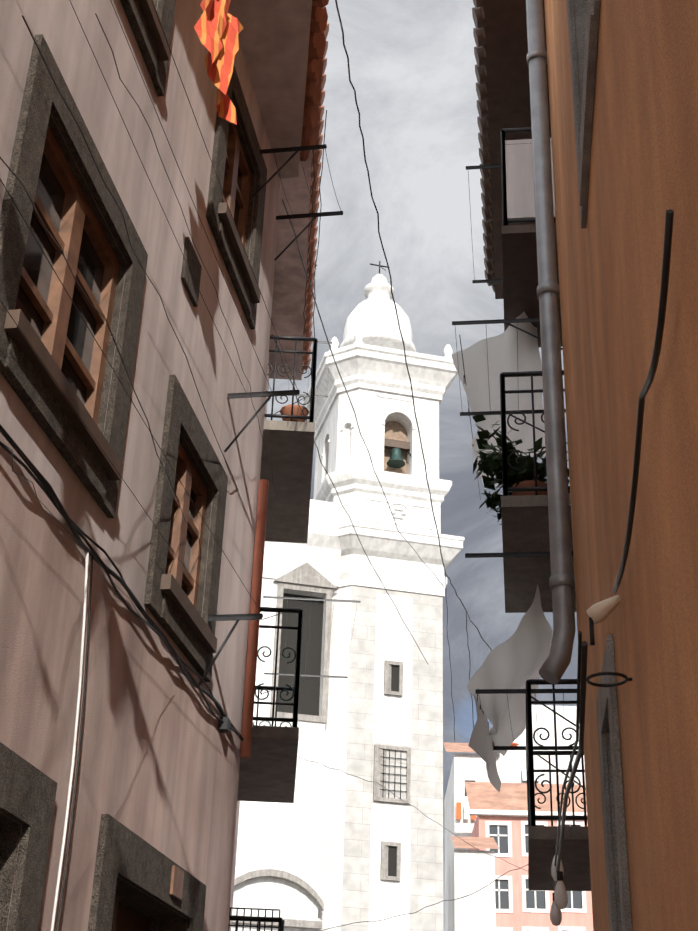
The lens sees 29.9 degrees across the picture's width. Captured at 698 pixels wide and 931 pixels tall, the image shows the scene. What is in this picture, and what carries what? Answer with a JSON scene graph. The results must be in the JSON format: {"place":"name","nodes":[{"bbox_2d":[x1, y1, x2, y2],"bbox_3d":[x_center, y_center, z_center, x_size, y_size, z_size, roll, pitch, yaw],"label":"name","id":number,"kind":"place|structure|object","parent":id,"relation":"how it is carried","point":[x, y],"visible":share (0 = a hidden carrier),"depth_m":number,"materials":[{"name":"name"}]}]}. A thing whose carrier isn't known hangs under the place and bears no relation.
{"place":"outdoors","nodes":[
{"label":"outdoors","id":0,"kind":"place"},
{"bbox_2d":[0,0,342,930],"bbox_3d":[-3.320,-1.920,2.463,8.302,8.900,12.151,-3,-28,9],"label":"building","id":1,"kind":"structure","parent":0,"point":[124,740],"depth_m":5.50,"materials":[{"name":"pink paint"}]},
{"bbox_2d":[231,261,463,930],"bbox_3d":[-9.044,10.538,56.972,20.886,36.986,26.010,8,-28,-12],"label":"church","id":2,"kind":"structure","parent":0,"point":[330,848],"depth_m":47.38,"materials":[{"name":"white paint"}]},
{"bbox_2d":[266,0,580,930],"label":"sky","id":3,"kind":"structure","parent":0,"point":[412,63],"materials":[{"name":"grey"}]},
{"bbox_2d":[526,0,697,930],"bbox_3d":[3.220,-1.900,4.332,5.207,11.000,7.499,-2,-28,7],"label":"orange building","id":4,"kind":"structure","parent":0,"point":[623,85],"depth_m":3.67,"materials":[{"name":"paint"}]},
{"label":"ground","id":5,"kind":"structure","parent":0,"visible":0},
{"bbox_2d":[228,23,360,930],"bbox_3d":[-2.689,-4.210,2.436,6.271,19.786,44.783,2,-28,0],"label":"building","id":6,"kind":"structure","parent":5,"relation":"on","point":[267,771],"depth_m":11.87,"materials":[{"name":"paint"}]},
{"bbox_2d":[0,0,527,930],"bbox_3d":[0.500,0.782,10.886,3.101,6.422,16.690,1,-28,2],"label":"wires","id":7,"kind":"object","parent":6,"relation":"attached to","point":[282,360],"visible":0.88,"depth_m":9.75,"materials":[{"name":"black rubber"}]},
{"bbox_2d":[443,705,592,930],"bbox_3d":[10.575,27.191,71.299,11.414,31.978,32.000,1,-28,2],"label":"buildings","id":8,"kind":"structure","parent":5,"relation":"on","point":[482,813],"depth_m":70.78,"materials":[{"name":"white paint"}]},
{"bbox_2d":[452,0,590,890],"bbox_3d":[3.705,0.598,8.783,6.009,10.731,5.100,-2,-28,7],"label":"maroon building","id":9,"kind":"structure","parent":5,"relation":"on","point":[500,376],"depth_m":9.73,"materials":[{"name":"paint"}]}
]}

